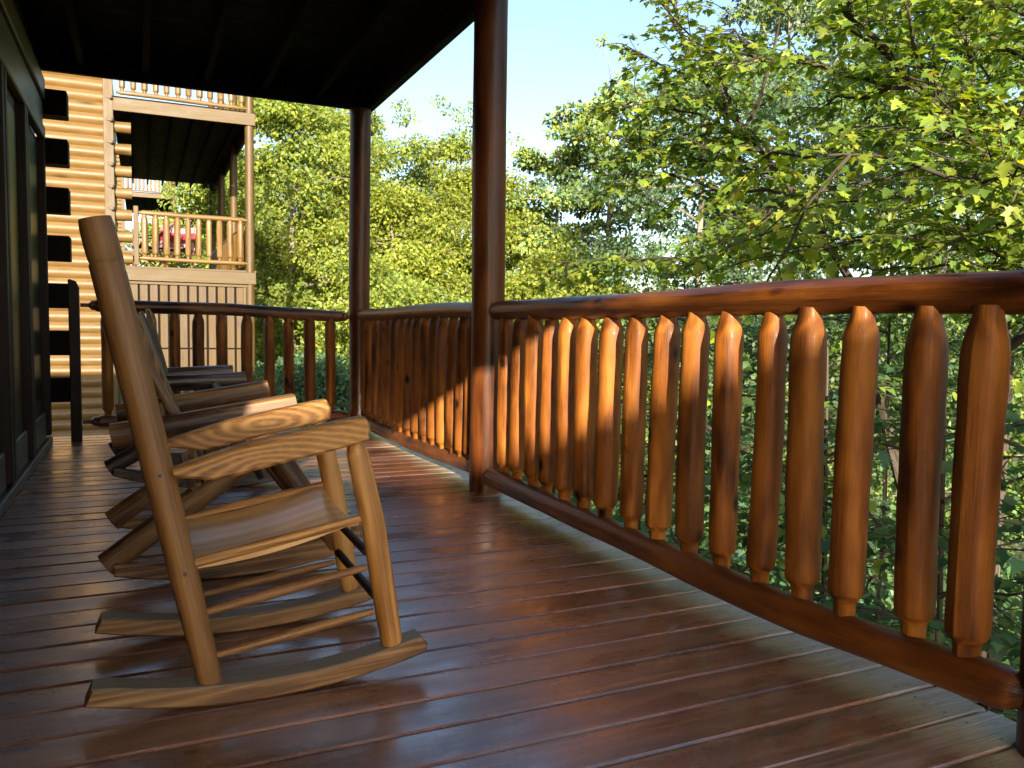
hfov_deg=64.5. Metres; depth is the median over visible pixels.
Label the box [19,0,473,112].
porch roof
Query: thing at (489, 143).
porch post
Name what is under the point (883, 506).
maple sapling
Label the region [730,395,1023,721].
leafy shrub
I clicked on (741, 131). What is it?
maple tree
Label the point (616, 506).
maple sapling
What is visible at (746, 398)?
leafy shrub
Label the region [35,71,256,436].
log cabin
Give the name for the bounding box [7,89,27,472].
door
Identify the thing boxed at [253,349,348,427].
bush
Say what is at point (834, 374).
broadleaf tree
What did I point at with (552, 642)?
porch floor
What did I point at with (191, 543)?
rocking chair
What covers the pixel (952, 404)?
broadleaf tree
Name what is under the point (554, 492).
maple sapling
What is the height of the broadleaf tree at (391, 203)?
8.783 m
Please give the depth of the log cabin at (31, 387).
4.73 m
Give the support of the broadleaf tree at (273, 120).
on the ground
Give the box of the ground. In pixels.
[120,322,1023,695]
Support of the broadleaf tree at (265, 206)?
on the ground
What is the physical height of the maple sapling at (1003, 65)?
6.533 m
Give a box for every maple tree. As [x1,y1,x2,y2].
[535,0,976,488]
[662,0,1023,702]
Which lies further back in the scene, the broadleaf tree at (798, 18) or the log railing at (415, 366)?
the broadleaf tree at (798, 18)
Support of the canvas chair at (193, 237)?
on the log cabin at (162, 141)
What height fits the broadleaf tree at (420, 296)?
5.040 m
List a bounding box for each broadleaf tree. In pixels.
[133,169,289,365]
[146,152,299,356]
[177,95,414,390]
[256,108,430,352]
[269,177,471,383]
[295,245,442,364]
[324,94,472,298]
[337,283,540,484]
[399,115,550,302]
[505,235,639,459]
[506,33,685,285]
[533,270,711,490]
[536,62,908,472]
[702,0,1019,530]
[816,0,1023,558]
[914,92,1023,533]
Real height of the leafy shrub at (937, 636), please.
2.356 m
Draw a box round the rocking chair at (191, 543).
[78,215,427,708]
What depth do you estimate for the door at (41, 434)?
5.35 m
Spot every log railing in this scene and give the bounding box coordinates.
[80,300,349,427]
[357,302,471,471]
[483,270,1023,709]
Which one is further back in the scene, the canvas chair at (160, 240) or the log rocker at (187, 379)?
the canvas chair at (160, 240)
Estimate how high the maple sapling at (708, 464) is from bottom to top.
3.520 m
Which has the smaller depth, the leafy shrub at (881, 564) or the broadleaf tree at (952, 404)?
the leafy shrub at (881, 564)
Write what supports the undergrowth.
on the ground
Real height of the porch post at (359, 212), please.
2.702 m
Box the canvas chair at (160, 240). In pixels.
[129,220,173,266]
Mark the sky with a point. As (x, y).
(554, 59)
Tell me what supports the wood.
on the ground
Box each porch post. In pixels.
[349,107,370,416]
[469,0,507,493]
[1015,584,1023,756]
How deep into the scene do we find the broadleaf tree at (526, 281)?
21.25 m
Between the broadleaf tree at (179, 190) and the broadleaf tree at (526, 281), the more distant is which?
the broadleaf tree at (179, 190)
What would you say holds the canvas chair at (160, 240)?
on the log cabin at (162, 141)
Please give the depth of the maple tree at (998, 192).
4.64 m
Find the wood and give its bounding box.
[125,212,1023,512]
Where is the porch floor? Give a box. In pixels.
[0,428,1023,767]
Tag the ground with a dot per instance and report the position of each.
(832, 496)
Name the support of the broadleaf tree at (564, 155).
on the ground
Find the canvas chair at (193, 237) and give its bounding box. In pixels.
[158,226,195,267]
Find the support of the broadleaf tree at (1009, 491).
on the ground
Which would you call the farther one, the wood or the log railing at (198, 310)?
the wood
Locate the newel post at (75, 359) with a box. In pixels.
[68,279,82,441]
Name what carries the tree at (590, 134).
on the ground
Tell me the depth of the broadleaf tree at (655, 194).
17.67 m
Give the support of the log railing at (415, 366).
attached to the porch post at (359, 212)
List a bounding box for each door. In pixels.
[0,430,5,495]
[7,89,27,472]
[28,125,46,448]
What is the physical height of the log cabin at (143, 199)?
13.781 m
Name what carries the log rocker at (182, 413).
on the porch floor
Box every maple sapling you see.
[510,349,708,515]
[523,318,781,588]
[571,329,676,538]
[583,265,789,576]
[738,262,1023,702]
[761,0,1023,709]
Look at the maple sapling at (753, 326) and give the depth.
8.33 m
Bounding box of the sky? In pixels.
[113,0,1023,292]
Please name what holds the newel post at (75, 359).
on the porch floor
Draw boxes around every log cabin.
[0,0,71,517]
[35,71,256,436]
[116,155,175,266]
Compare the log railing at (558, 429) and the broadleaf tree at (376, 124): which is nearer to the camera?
the log railing at (558, 429)
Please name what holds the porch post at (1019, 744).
on the porch floor
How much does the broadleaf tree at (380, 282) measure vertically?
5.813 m
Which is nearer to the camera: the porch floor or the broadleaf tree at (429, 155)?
the porch floor
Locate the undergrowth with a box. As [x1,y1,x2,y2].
[510,470,1023,716]
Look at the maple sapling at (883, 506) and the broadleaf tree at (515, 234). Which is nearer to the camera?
the maple sapling at (883, 506)
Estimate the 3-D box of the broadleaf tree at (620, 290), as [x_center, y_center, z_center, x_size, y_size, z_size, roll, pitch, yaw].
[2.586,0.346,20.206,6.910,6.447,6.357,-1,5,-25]
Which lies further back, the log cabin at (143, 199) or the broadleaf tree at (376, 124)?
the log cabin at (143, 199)
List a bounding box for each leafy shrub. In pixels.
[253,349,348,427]
[596,364,891,592]
[698,340,1017,646]
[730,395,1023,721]
[824,405,1023,719]
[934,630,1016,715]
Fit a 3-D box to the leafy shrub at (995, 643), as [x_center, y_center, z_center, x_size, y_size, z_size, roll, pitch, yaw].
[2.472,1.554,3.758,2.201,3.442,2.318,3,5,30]
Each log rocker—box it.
[98,314,360,579]
[104,308,273,487]

